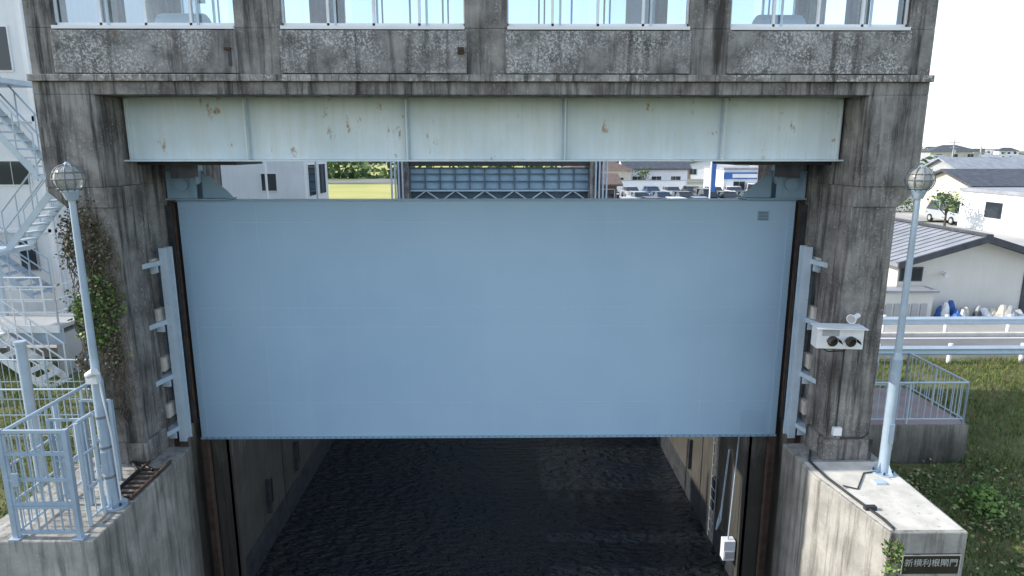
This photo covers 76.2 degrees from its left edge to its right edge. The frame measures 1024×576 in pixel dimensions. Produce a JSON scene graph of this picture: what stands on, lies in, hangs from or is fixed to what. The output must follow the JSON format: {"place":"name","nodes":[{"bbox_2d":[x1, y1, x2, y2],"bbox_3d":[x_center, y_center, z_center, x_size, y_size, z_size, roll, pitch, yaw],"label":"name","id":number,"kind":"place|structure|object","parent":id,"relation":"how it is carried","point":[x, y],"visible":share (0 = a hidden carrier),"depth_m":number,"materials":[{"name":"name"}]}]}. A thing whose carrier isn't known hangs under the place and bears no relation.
{"place":"outdoors","nodes":[
{"label":"outdoors","id":0,"kind":"place"},
{"bbox_2d":[0,345,57,356],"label":"access road","id":1,"kind":"structure","parent":0,"point":[3,350],"depth_m":19.23,"materials":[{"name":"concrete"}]},
{"bbox_2d":[328,184,396,198],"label":"rice field","id":2,"kind":"structure","parent":0,"point":[359,191],"depth_m":91.38,"materials":[{"name":"yellow plant"}]},
{"bbox_2d":[330,165,554,177],"bbox_3d":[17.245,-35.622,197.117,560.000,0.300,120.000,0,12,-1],"label":"trees","id":3,"kind":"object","parent":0,"point":[382,166],"depth_m":233.49,"materials":[{"name":"green plant"}]},
{"bbox_2d":[255,437,728,575],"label":"canal water","id":4,"kind":"structure","parent":0,"point":[591,506],"depth_m":18.38,"materials":[{"name":"black liquid"}]},
{"bbox_2d":[0,151,1023,575],"bbox_3d":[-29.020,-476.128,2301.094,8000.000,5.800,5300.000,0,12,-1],"label":"ground","id":5,"kind":"structure","parent":0,"point":[994,443],"depth_m":14.51,"materials":[{"name":"green plant"}]},
{"bbox_2d":[0,227,55,298],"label":"entrance staircase","id":6,"kind":"structure","parent":5,"relation":"on","point":[7,260],"depth_m":21.26,"materials":[{"name":"grey metal"}]},
{"bbox_2d":[0,76,63,361],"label":"steel staircase","id":7,"kind":"structure","parent":5,"relation":"on","point":[28,143],"depth_m":17.18,"materials":[{"name":"grey metal"}]},
{"bbox_2d":[0,277,89,387],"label":"steel walkway","id":8,"kind":"structure","parent":5,"relation":"on","point":[44,328],"depth_m":17.73,"materials":[{"name":"white paint"}]},
{"bbox_2d":[0,359,91,403],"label":"bank railing","id":9,"kind":"object","parent":5,"relation":"on","point":[47,381],"visible":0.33,"depth_m":15.84,"materials":[{"name":"white metal"}]},
{"bbox_2d":[0,388,97,463],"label":"bank railing","id":10,"kind":"object","parent":5,"relation":"on","point":[40,414],"visible":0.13,"depth_m":13.86,"materials":[{"name":"white metal"}]},
{"bbox_2d":[0,0,205,313],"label":"control building","id":11,"kind":"structure","parent":5,"relation":"on","point":[15,63],"depth_m":21.72,"materials":[{"name":"white paint"}]},
{"bbox_2d":[0,0,70,312],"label":"windows","id":12,"kind":"structure","parent":11,"relation":"in","point":[12,173],"depth_m":21.43,"materials":[{"name":"white paint"}]},
{"bbox_2d":[0,419,320,575],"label":"wall","id":13,"kind":"structure","parent":5,"relation":"on","point":[159,525],"depth_m":11.54,"materials":[{"name":"concrete"}]},
{"bbox_2d":[12,340,46,490],"bbox_3d":[-8.544,2.372,11.636,0.199,2.960,0.199,0,12,-1],"label":"steel bollard post","id":14,"kind":"object","parent":13,"relation":"on","point":[24,371],"visible":0.81,"depth_m":11.47,"materials":[{"name":"white metal"}]},
{"bbox_2d":[1,383,98,536],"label":"pier railing","id":15,"kind":"object","parent":13,"relation":"on","point":[54,406],"visible":0.48,"depth_m":9.97,"materials":[{"name":"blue metal"}]},
{"bbox_2d":[0,428,89,540],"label":"barred access gate","id":16,"kind":"structure","parent":15,"relation":"attached to","point":[15,480],"depth_m":9.36,"materials":[{"name":"white metal"}]},
{"bbox_2d":[50,162,127,511],"bbox_3d":[-6.356,0.844,9.840,0.439,5.390,0.516,0,12,-1],"label":"street lamp","id":17,"kind":"object","parent":13,"relation":"on","point":[68,179],"visible":0.99,"depth_m":9.83,"materials":[{"name":"metal"}]},
{"bbox_2d":[73,412,106,526],"bbox_3d":[-6.372,2.733,9.873,0.066,1.680,0.416,0,12,-1],"label":"pier railing","id":18,"kind":"object","parent":13,"relation":"on","point":[99,480],"visible":1,"depth_m":9.84,"materials":[{"name":"blue metal"}]},
{"bbox_2d":[45,399,171,505],"bbox_3d":[-6.700,2.607,10.977,1.090,1.470,1.430,0,12,-1],"label":"cable rack","id":19,"kind":"object","parent":13,"relation":"on","point":[49,421],"visible":0.77,"depth_m":10.92,"materials":[{"name":"metal"}]},
{"bbox_2d":[120,461,153,488],"bbox_3d":[-6.489,3.246,11.270,0.470,0.100,1.225,-3,12,-15],"label":"power cable","id":20,"kind":"object","parent":13,"relation":"on","point":[134,464],"visible":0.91,"depth_m":11.44,"materials":[{"name":"black rubber"}]},
{"bbox_2d":[22,0,938,463],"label":"lock gate tower","id":21,"kind":"structure","parent":13,"relation":"on","point":[128,116],"depth_m":11.08,"materials":[{"name":"concrete"}]},
{"bbox_2d":[52,196,141,440],"bbox_3d":[-7.148,0.633,11.134,1.187,4.397,0.383,0,12,-1],"label":"climbing vine","id":22,"kind":"object","parent":21,"relation":"attached to","point":[100,303],"visible":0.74,"depth_m":11.11,"materials":[{"name":"green plant"}]},
{"bbox_2d":[142,246,192,441],"bbox_3d":[-6.587,1.157,12.502,0.300,3.860,0.848,0,12,-1],"label":"gate guide rail","id":23,"kind":"object","parent":21,"relation":"attached to","point":[176,373],"visible":0.84,"depth_m":12.56,"materials":[{"name":"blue metal"}]},
{"bbox_2d":[51,0,910,30],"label":"window frames","id":24,"kind":"structure","parent":21,"relation":"in","point":[375,25],"depth_m":10.42,"materials":[{"name":"white paint"}]},
{"bbox_2d":[165,165,806,438],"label":"sluice gate","id":25,"kind":"structure","parent":21,"relation":"attached to","point":[467,318],"depth_m":13.39,"materials":[{"name":"blue metal"}]},
{"bbox_2d":[783,245,827,437],"bbox_3d":[5.672,1.126,12.648,0.300,3.860,0.848,0,12,-1],"label":"gate guide rail","id":26,"kind":"object","parent":21,"relation":"attached to","point":[797,371],"visible":0.79,"depth_m":12.71,"materials":[{"name":"blue metal"}]},
{"bbox_2d":[810,323,868,351],"bbox_3d":[5.583,0.892,11.204,0.855,0.496,0.654,0,12,-1],"label":"signal light","id":27,"kind":"object","parent":21,"relation":"attached to","point":[836,336],"visible":1,"depth_m":11.09,"materials":[{"name":"white paint"}]},
{"bbox_2d":[846,313,860,323],"bbox_3d":[5.889,0.522,11.259,0.201,0.201,0.391,7,14,31],"label":"horn loudspeaker","id":28,"kind":"object","parent":21,"relation":"attached to","point":[851,319],"visible":1,"depth_m":11.14,"materials":[{"name":"white paint"}]},
{"bbox_2d":[221,162,328,198],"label":"white office building","id":29,"kind":"structure","parent":5,"relation":"on","point":[286,180],"depth_m":31.50,"materials":[{"name":"paint"}]},
{"bbox_2d":[260,162,325,198],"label":"windows","id":30,"kind":"structure","parent":29,"relation":"in","point":[269,182],"depth_m":32.09,"materials":[{"name":"black glass"}]},
{"bbox_2d":[390,161,607,198],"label":"lock gate tower","id":31,"kind":"structure","parent":5,"relation":"on","point":[413,182],"depth_m":45.24,"materials":[{"name":"metal"}]},
{"bbox_2d":[563,161,632,179],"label":"town house","id":32,"kind":"structure","parent":5,"relation":"on","point":[623,172],"depth_m":90.94,"materials":[{"name":"brown tile"}]},
{"bbox_2d":[601,173,622,197],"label":"shed","id":33,"kind":"structure","parent":5,"relation":"on","point":[614,181],"depth_m":63.05,"materials":[{"name":"brown tile"}]},
{"bbox_2d":[632,165,652,179],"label":"garden tree","id":34,"kind":"object","parent":5,"relation":"on","point":[643,172],"visible":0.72,"depth_m":90.40,"materials":[{"name":"green plant"}]},
{"bbox_2d":[615,161,691,185],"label":"town house","id":35,"kind":"structure","parent":5,"relation":"on","point":[669,170],"depth_m":94.94,"materials":[{"name":"tile"}]},
{"bbox_2d":[327,147,1023,178],"bbox_3d":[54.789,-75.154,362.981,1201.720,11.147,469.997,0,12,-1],"label":"distant trees","id":36,"kind":"object","parent":5,"relation":"on","point":[362,171],"visible":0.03,"depth_m":139.41,"materials":[{"name":"green plant"}]},
{"bbox_2d":[687,161,749,178],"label":"town house","id":37,"kind":"structure","parent":5,"relation":"on","point":[696,171],"depth_m":132.41,"materials":[{"name":"tile"}]},
{"bbox_2d":[703,166,757,190],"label":"shop","id":38,"kind":"structure","parent":5,"relation":"on","point":[721,182],"depth_m":79.48,"materials":[{"name":"white paint"}]},
{"bbox_2d":[723,172,757,178],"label":"shop sign","id":39,"kind":"object","parent":38,"relation":"attached to","point":[740,175],"visible":0.64,"depth_m":79.05,"materials":[{"name":"blue plastic"}]},
{"bbox_2d":[619,185,947,221],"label":"parking lot","id":40,"kind":"structure","parent":5,"relation":"on","point":[906,215],"depth_m":57.91,"materials":[{"name":"grey asphalt"}]},
{"bbox_2d":[621,186,638,196],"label":"parked car","id":41,"kind":"object","parent":40,"relation":"on","point":[625,190],"visible":0.48,"depth_m":77.56,"materials":[{"name":"paint"}]},
{"bbox_2d":[626,191,648,197],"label":"parked car","id":42,"kind":"object","parent":40,"relation":"on","point":[637,194],"visible":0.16,"depth_m":67.80,"materials":[{"name":"paint"}]},
{"bbox_2d":[641,186,659,194],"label":"parked car","id":43,"kind":"object","parent":40,"relation":"on","point":[648,189],"visible":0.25,"depth_m":77.43,"materials":[{"name":"paint"}]},
{"bbox_2d":[641,196,660,197],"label":"parked car","id":44,"kind":"object","parent":40,"relation":"on","point":[649,197],"visible":0.09,"depth_m":60.60,"materials":[{"name":"paint"}]},
{"bbox_2d":[617,180,685,193],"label":"boundary wall","id":45,"kind":"structure","parent":40,"relation":"on","point":[659,184],"depth_m":85.26,"materials":[{"name":"white paint"}]},
{"bbox_2d":[649,191,671,197],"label":"parked car","id":46,"kind":"object","parent":40,"relation":"on","point":[663,194],"visible":0.23,"depth_m":67.67,"materials":[{"name":"paint"}]},
{"bbox_2d":[661,186,680,193],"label":"parked car","id":47,"kind":"object","parent":40,"relation":"on","point":[670,189],"visible":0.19,"depth_m":77.80,"materials":[{"name":"paint"}]},
{"bbox_2d":[671,191,693,197],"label":"parked car","id":48,"kind":"object","parent":40,"relation":"on","point":[686,194],"visible":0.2,"depth_m":67.78,"materials":[{"name":"paint"}]},
{"bbox_2d":[681,186,698,191],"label":"parked car","id":49,"kind":"object","parent":40,"relation":"on","point":[688,188],"visible":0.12,"depth_m":78.24,"materials":[{"name":"paint"}]},
{"bbox_2d":[690,196,707,197],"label":"parked car","id":50,"kind":"object","parent":40,"relation":"on","point":[698,197],"visible":0.09,"depth_m":60.95,"materials":[{"name":"paint"}]},
{"bbox_2d":[692,188,718,197],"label":"parked car","id":51,"kind":"object","parent":40,"relation":"on","point":[700,192],"visible":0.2,"depth_m":67.24,"materials":[{"name":"paint"}]},
{"bbox_2d":[709,161,716,197],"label":"banner sign","id":52,"kind":"object","parent":40,"relation":"on","point":[712,177],"visible":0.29,"depth_m":57.43,"materials":[{"name":"blue paint"}]},
{"bbox_2d":[704,186,722,190],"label":"parked car","id":53,"kind":"object","parent":40,"relation":"on","point":[718,188],"visible":0.1,"depth_m":77.69,"materials":[{"name":"paint"}]},
{"bbox_2d":[716,191,738,197],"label":"parked car","id":54,"kind":"object","parent":40,"relation":"on","point":[726,194],"visible":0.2,"depth_m":67.72,"materials":[{"name":"paint"}]},
{"bbox_2d":[724,186,742,191],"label":"parked car","id":55,"kind":"object","parent":40,"relation":"on","point":[733,188],"visible":0.23,"depth_m":78.03,"materials":[{"name":"paint"}]},
{"bbox_2d":[735,191,744,196],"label":"parked car","id":56,"kind":"object","parent":40,"relation":"on","point":[739,193],"visible":0.09,"depth_m":69.01,"materials":[{"name":"paint"}]},
{"bbox_2d":[745,183,754,190],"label":"parked car","id":57,"kind":"object","parent":40,"relation":"on","point":[748,185],"visible":0.08,"depth_m":78.70,"materials":[{"name":"paint"}]},
{"bbox_2d":[668,417,967,575],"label":"wall","id":58,"kind":"structure","parent":5,"relation":"on","point":[818,526],"depth_m":11.82,"materials":[{"name":"concrete"}]},
{"bbox_2d":[174,429,800,575],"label":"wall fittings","id":59,"kind":"object","parent":58,"relation":"attached to","point":[751,506],"depth_m":14.81,"materials":[{"name":"black metal"}]},
{"bbox_2d":[707,437,719,542],"bbox_3d":[5.105,4.804,16.483,0.035,3.400,0.385,0,12,-1],"label":"wall ladder","id":60,"kind":"object","parent":59,"relation":"attached to","point":[715,490],"depth_m":16.52,"materials":[{"name":"grey metal"}]},
{"bbox_2d":[715,450,729,529],"bbox_3d":[5.086,4.901,15.806,0.185,2.113,0.212,11,16,43],"label":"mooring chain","id":61,"kind":"object","parent":58,"relation":"attached to","point":[719,519],"visible":1,"depth_m":15.83,"materials":[{"name":"grey metal"}]},
{"bbox_2d":[720,437,739,560],"bbox_3d":[5.038,4.497,14.910,0.270,3.751,0.240,0,12,-1],"label":"water level gauge","id":62,"kind":"object","parent":58,"relation":"attached to","point":[727,548],"visible":0.9,"depth_m":15.14,"materials":[{"name":"white paint"}]},
{"bbox_2d":[808,450,895,540],"bbox_3d":[5.933,3.405,10.977,1.074,0.232,2.688,0,12,-1],"label":"power cable","id":63,"kind":"object","parent":58,"relation":"on","point":[872,508],"visible":0.96,"depth_m":10.90,"materials":[{"name":"black rubber"}]},
{"bbox_2d":[805,462,962,529],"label":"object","id":64,"kind":"structure","parent":58,"relation":"on","point":[899,502],"depth_m":10.66,"materials":[{"name":"concrete"}]},
{"bbox_2d":[870,164,935,477],"bbox_3d":[6.522,0.643,10.938,0.439,5.330,0.440,0,12,-1],"label":"street lamp","id":65,"kind":"object","parent":64,"relation":"on","point":[920,179],"visible":1,"depth_m":10.92,"materials":[{"name":"metal"}]},
{"bbox_2d":[881,537,905,575],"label":"creeping weed","id":66,"kind":"object","parent":58,"relation":"attached to","point":[894,556],"visible":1,"depth_m":9.62,"materials":[{"name":"green plant"}]},
{"bbox_2d":[899,553,961,573],"bbox_3d":[6.264,4.132,9.780,0.880,0.320,0.038,0,12,-1],"label":"name plaque","id":67,"kind":"object","parent":58,"relation":"attached to","point":[945,563],"visible":1,"depth_m":9.77,"materials":[{"name":"black stone"}]},
{"bbox_2d":[896,199,913,211],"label":"hedge","id":68,"kind":"object","parent":5,"relation":"on","point":[904,203],"visible":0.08,"depth_m":61.16,"materials":[{"name":"green plant"}]},
{"bbox_2d":[869,388,968,463],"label":"side platform","id":69,"kind":"structure","parent":5,"relation":"on","point":[918,441],"depth_m":13.70,"materials":[{"name":"concrete"}]},
{"bbox_2d":[871,352,969,423],"bbox_3d":[8.222,2.175,14.553,2.448,0.922,2.068,0,12,-1],"label":"platform railing","id":70,"kind":"object","parent":69,"relation":"on","point":[911,387],"visible":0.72,"depth_m":13.63,"materials":[{"name":"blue metal"}]},
{"bbox_2d":[920,155,947,163],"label":"town house","id":71,"kind":"structure","parent":5,"relation":"on","point":[933,158],"depth_m":146.23,"materials":[{"name":"white paint"}]},
{"bbox_2d":[878,343,1023,362],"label":"guardrail","id":72,"kind":"object","parent":5,"relation":"on","point":[949,350],"visible":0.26,"depth_m":17.76,"materials":[{"name":"white metal"}]},
{"bbox_2d":[920,145,982,158],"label":"town house","id":73,"kind":"structure","parent":5,"relation":"on","point":[947,150],"depth_m":169.28,"materials":[{"name":"tile"}]},
{"bbox_2d":[883,267,1023,316],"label":"openings","id":74,"kind":"object","parent":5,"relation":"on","point":[920,300],"visible":0.59,"depth_m":22.11,"materials":[{"name":"dark glass"},{"name":"pale painted metal"}]},
{"bbox_2d":[949,138,959,156],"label":"utility pole","id":75,"kind":"object","parent":5,"relation":"on","point":[953,151],"visible":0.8,"depth_m":108.37,"materials":[{"name":"grey concrete"}]},
{"bbox_2d":[887,243,1023,315],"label":"walls","id":76,"kind":"structure","parent":5,"relation":"on","point":[988,276],"depth_m":22.62,"materials":[{"name":"white paint"}]},
{"bbox_2d":[889,218,1023,268],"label":"roof","id":77,"kind":"structure","parent":76,"relation":"on","point":[933,241],"depth_m":22.66,"materials":[{"name":"metal"}]},
{"bbox_2d":[890,446,1023,575],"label":"undergrowth","id":78,"kind":"object","parent":5,"relation":"on","point":[973,523],"visible":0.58,"depth_m":12.45,"materials":[{"name":"green plant"}]},
{"bbox_2d":[919,169,1023,214],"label":"town house","id":79,"kind":"structure","parent":5,"relation":"on","point":[952,180],"depth_m":54.53,"materials":[{"name":"paint"}]},
{"bbox_2d":[924,157,1023,171],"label":"town house","id":80,"kind":"structure","parent":5,"relation":"on","point":[980,162],"depth_m":77.60,"materials":[{"name":"white paint"}]},
{"bbox_2d":[973,146,987,156],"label":"utility pole","id":81,"kind":"object","parent":5,"relation":"on","point":[980,152],"visible":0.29,"depth_m":78.96,"materials":[{"name":"grey concrete"}]},
{"bbox_2d":[950,483,1019,526],"bbox_3d":[8.988,3.970,12.487,1.121,0.590,1.277,11,16,41],"label":"weed plant","id":82,"kind":"object","parent":5,"relation":"on","point":[984,496],"visible":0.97,"depth_m":12.30,"materials":[{"name":"green plant"}]},
{"bbox_2d":[957,187,1023,236],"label":"warehouse","id":83,"kind":"structure","parent":5,"relation":"on","point":[996,209],"depth_m":46.42,"materials":[{"name":"white paint"}]},
{"bbox_2d":[985,149,996,153],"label":"town house","id":84,"kind":"structure","parent":5,"relation":"on","point":[990,151],"depth_m":493.39,"materials":[{"name":"tile"}]},
{"bbox_2d":[981,154,1005,156],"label":"town house","id":85,"kind":"structure","parent":5,"relation":"on","point":[991,155],"depth_m":210.01,"materials":[{"name":"white paint"}]},
{"bbox_2d":[993,148,1018,154],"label":"town house","id":86,"kind":"structure","parent":5,"relation":"on","point":[1010,151],"depth_m":378.86,"materials":[{"name":"tile"}]},
{"bbox_2d":[1001,155,1023,158],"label":"town house","id":87,"kind":"structure","parent":5,"relation":"on","point":[1021,156],"depth_m":152.79,"materials":[{"name":"white paint"}]},
{"bbox_2d":[328,181,703,182],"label":"street","id":88,"kind":"structure","parent":0,"point":[396,181],"depth_m":119.07,"materials":[{"name":"grey asphalt"}]},
{"bbox_2d":[200,0,1023,150],"label":"sky","id":89,"kind":"structure","parent":0,"point":[976,94],"materials":[{"name":"white"}]},
{"bbox_2d":[880,336,1023,345],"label":"road","id":90,"kind":"structure","parent":0,"point":[967,342],"depth_m":19.77,"materials":[{"name":"grey asphalt"}]},
{"bbox_2d":[880,332,1023,358],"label":"road kerb","id":91,"kind":"structure","parent":90,"relation":"on","point":[888,334],"depth_m":20.29,"materials":[{"name":"concrete"}]},
{"bbox_2d":[881,337,1023,338],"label":"road marking","id":92,"kind":"object","parent":90,"relation":"on","point":[957,338],"depth_m":20.07,"materials":[{"name":"white paint"}]},
{"bbox_2d":[885,222,1023,331],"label":"yard pavement","id":93,"kind":"structure","parent":0,"point":[1018,240],"depth_m":21.49,"materials":[{"name":"concrete"}]},
{"bbox_2d":[924,199,959,224],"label":"parked car","id":94,"kind":"object","parent":93,"relation":"on","point":[931,213],"visible":0.59,"depth_m":51.99,"materials":[{"name":"paint"}]},
{"bbox_2d":[926,187,969,225],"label":"garden tree","id":95,"kind":"object","parent":93,"relation":"on","point":[951,199],"visible":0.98,"depth_m":47.79,"materials":[{"name":"green plant"}]},
{"bbox_2d":[881,314,1023,331],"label":"guardrail","id":96,"kind":"object","parent":93,"relation":"on","point":[1008,320],"visible":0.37,"depth_m":20.56,"materials":[{"name":"white metal"}]},
{"bbox_2d":[933,300,1023,324],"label":"stored goods","id":97,"kind":"object","parent":93,"relation":"on","point":[949,308],"visible":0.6,"depth_m":22.11,"materials":[{"name":"blue paint"}]}
]}

